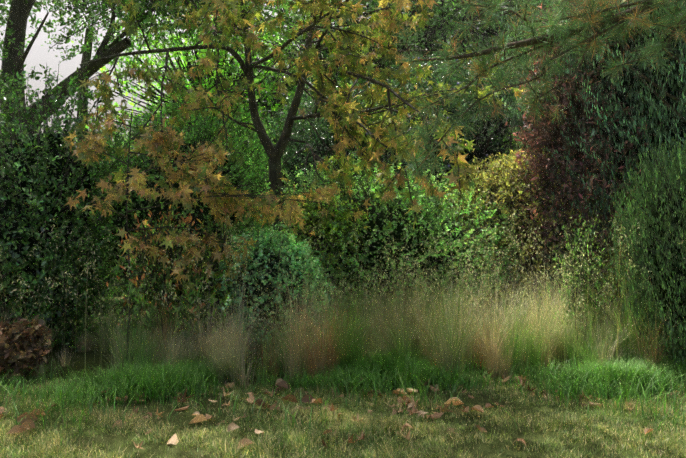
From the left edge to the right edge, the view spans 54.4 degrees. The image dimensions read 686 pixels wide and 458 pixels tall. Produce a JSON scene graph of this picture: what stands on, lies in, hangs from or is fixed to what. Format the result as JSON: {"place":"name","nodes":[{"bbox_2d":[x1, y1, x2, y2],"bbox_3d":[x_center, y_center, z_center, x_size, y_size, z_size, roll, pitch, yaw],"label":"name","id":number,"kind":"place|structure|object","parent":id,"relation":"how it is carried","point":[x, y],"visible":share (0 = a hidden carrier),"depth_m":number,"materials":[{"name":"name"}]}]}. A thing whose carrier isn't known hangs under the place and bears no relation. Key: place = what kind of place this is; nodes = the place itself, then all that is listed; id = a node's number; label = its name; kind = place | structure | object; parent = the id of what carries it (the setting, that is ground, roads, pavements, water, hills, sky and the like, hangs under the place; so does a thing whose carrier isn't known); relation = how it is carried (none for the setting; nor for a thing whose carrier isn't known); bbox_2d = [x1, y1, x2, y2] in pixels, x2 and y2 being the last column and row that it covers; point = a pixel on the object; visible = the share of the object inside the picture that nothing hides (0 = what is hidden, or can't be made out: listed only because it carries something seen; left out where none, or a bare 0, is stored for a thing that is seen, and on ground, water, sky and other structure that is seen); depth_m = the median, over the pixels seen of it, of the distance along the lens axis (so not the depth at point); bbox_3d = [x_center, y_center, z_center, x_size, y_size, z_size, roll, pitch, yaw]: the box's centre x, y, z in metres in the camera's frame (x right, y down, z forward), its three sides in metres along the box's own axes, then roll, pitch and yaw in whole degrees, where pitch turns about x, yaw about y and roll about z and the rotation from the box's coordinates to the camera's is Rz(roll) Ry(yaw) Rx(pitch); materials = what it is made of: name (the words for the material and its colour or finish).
{"place":"outdoors","nodes":[
{"label":"outdoors","id":0,"kind":"place"},
{"bbox_2d":[0,254,685,457],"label":"ground","id":1,"kind":"structure","parent":0,"point":[112,438],"depth_m":5.04,"materials":[{"name":"green plant"}]},
{"bbox_2d":[0,314,52,385],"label":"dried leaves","id":2,"kind":"object","parent":1,"relation":"on","point":[18,350],"depth_m":6.34,"materials":[{"name":"brown plant"}]},
{"bbox_2d":[0,58,135,352],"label":"shrub","id":3,"kind":"object","parent":1,"relation":"on","point":[37,184],"depth_m":7.72,"materials":[{"name":"green plant"}]},
{"bbox_2d":[59,123,136,170],"bbox_3d":[-7.245,-0.690,18.829,8.276,4.468,6.144,0,0,1],"label":"tree","id":4,"kind":"object","parent":1,"relation":"on","point":[110,145],"depth_m":18.28,"materials":[{"name":"green plant"}]},
{"bbox_2d":[73,260,134,305],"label":"hedge","id":5,"kind":"object","parent":1,"relation":"on","point":[111,290],"depth_m":11.90,"materials":[{"name":"green plant"}]},
{"bbox_2d":[106,200,215,353],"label":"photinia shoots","id":6,"kind":"object","parent":1,"relation":"on","point":[159,284],"depth_m":7.11,"materials":[{"name":"green plant"}]},
{"bbox_2d":[0,0,335,302],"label":"evergreen tree","id":7,"kind":"object","parent":1,"relation":"on","point":[15,32],"depth_m":11.26,"materials":[{"name":"green plant"}]},
{"bbox_2d":[73,84,284,334],"bbox_3d":[-2.829,-0.305,10.162,3.793,3.848,3.171,0,0,1],"label":"shrub","id":8,"kind":"object","parent":1,"relation":"on","point":[229,168],"depth_m":9.73,"materials":[{"name":"green plant"}]},
{"bbox_2d":[85,9,314,292],"bbox_3d":[-2.641,-1.696,13.782,4.609,6.398,4.240,0,0,1],"label":"bright tree","id":9,"kind":"object","parent":1,"relation":"on","point":[179,63],"depth_m":13.13,"materials":[{"name":"green plant"}]},
{"bbox_2d":[177,216,237,352],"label":"shrub","id":10,"kind":"object","parent":1,"relation":"on","point":[212,296],"depth_m":7.28,"materials":[{"name":"green plant"}]},
{"bbox_2d":[61,103,406,358],"bbox_3d":[-1.145,0.093,7.037,3.336,2.802,2.006,0,0,-25],"label":"maple tree","id":11,"kind":"object","parent":1,"relation":"on","point":[201,155],"depth_m":6.94,"materials":[{"name":"orange plant"}]},
{"bbox_2d":[208,215,342,361],"bbox_3d":[-0.805,0.754,7.768,1.639,1.820,1.820,0,0,1],"label":"shrub","id":12,"kind":"object","parent":1,"relation":"on","point":[267,235],"depth_m":7.31,"materials":[{"name":"green plant"}]},
{"bbox_2d":[74,0,525,233],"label":"liquidambar tree","id":13,"kind":"object","parent":1,"relation":"on","point":[392,136],"depth_m":7.50,"materials":[{"name":"yellow plant"}]},
{"bbox_2d":[281,191,375,316],"bbox_3d":[-0.203,0.513,8.451,1.258,1.966,1.083,0,0,1],"label":"young shrub","id":14,"kind":"object","parent":1,"relation":"on","point":[311,222],"depth_m":8.18,"materials":[{"name":"green plant"}]},
{"bbox_2d":[174,0,491,177],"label":"tree","id":15,"kind":"object","parent":1,"relation":"on","point":[348,80],"depth_m":14.00,"materials":[{"name":"green plant"}]},
{"bbox_2d":[0,370,678,448],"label":"fallen leaves","id":16,"kind":"object","parent":1,"relation":"on","point":[26,421],"visible":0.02,"depth_m":5.33,"materials":[{"name":"brown plant"}]},
{"bbox_2d":[0,209,684,384],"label":"grass seed stalk","id":17,"kind":"object","parent":1,"relation":"on","point":[418,298],"depth_m":7.05,"materials":[{"name":"plant"}]},
{"bbox_2d":[0,232,685,390],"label":"grass tuft","id":18,"kind":"object","parent":1,"relation":"on","point":[331,342],"depth_m":6.76,"materials":[{"name":"green plant"}]},
{"bbox_2d":[0,341,685,446],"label":"lush grass","id":19,"kind":"structure","parent":1,"relation":"on","point":[171,381],"depth_m":5.98,"materials":[{"name":"green plant"}]},
{"bbox_2d":[240,75,447,308],"bbox_3d":[0.018,-0.631,11.607,4.369,4.266,3.518,0,0,1],"label":"dark hedge","id":20,"kind":"object","parent":1,"relation":"on","point":[321,149],"depth_m":10.99,"materials":[{"name":"green plant"}]},
{"bbox_2d":[236,151,530,333],"bbox_3d":[0.530,0.180,9.134,3.904,2.840,2.891,0,0,1],"label":"shrub","id":21,"kind":"object","parent":1,"relation":"on","point":[397,230],"depth_m":8.36,"materials":[{"name":"green plant"}]},
{"bbox_2d":[263,0,556,124],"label":"tree","id":22,"kind":"object","parent":1,"relation":"on","point":[492,32],"depth_m":13.55,"materials":[{"name":"green plant"}]},
{"bbox_2d":[361,43,570,313],"bbox_3d":[2.159,-0.755,11.692,3.830,4.518,3.844,0,0,41],"label":"dark hedge","id":23,"kind":"object","parent":1,"relation":"on","point":[484,139],"depth_m":10.63,"materials":[{"name":"green plant"}]},
{"bbox_2d":[373,0,590,282],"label":"tree","id":24,"kind":"object","parent":1,"relation":"on","point":[480,12],"depth_m":15.86,"materials":[{"name":"green plant"}]},
{"bbox_2d":[497,127,529,315],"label":"shrub","id":25,"kind":"object","parent":1,"relation":"on","point":[511,147],"depth_m":10.06,"materials":[{"name":"green plant"}]},
{"bbox_2d":[430,134,634,322],"bbox_3d":[2.646,0.082,9.562,3.135,2.834,2.404,0,0,27],"label":"golden shrub","id":26,"kind":"object","parent":1,"relation":"on","point":[498,189],"depth_m":8.99,"materials":[{"name":"yellow plant"}]},
{"bbox_2d":[392,0,685,184],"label":"pine tree","id":27,"kind":"object","parent":1,"relation":"on","point":[562,33],"depth_m":5.19,"materials":[{"name":"green plant"}]},
{"bbox_2d":[504,0,661,322],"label":"photinia","id":28,"kind":"object","parent":1,"relation":"on","point":[540,138],"depth_m":8.60,"materials":[{"name":"red plant"}]},
{"bbox_2d":[546,208,622,361],"bbox_3d":[2.699,0.740,7.389,0.892,2.022,0.676,0,0,-17],"label":"shrub","id":29,"kind":"object","parent":1,"relation":"on","point":[585,291],"depth_m":7.34,"materials":[{"name":"green plant"}]},
{"bbox_2d":[497,0,685,319],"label":"cypress tree","id":30,"kind":"object","parent":1,"relation":"on","point":[647,80],"depth_m":8.02,"materials":[{"name":"green plant"}]},
{"bbox_2d":[597,130,685,371],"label":"juniper shrub","id":31,"kind":"object","parent":1,"relation":"on","point":[660,216],"depth_m":6.70,"materials":[{"name":"green plant"}]},
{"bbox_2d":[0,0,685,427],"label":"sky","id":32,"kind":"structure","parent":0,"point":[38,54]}
]}

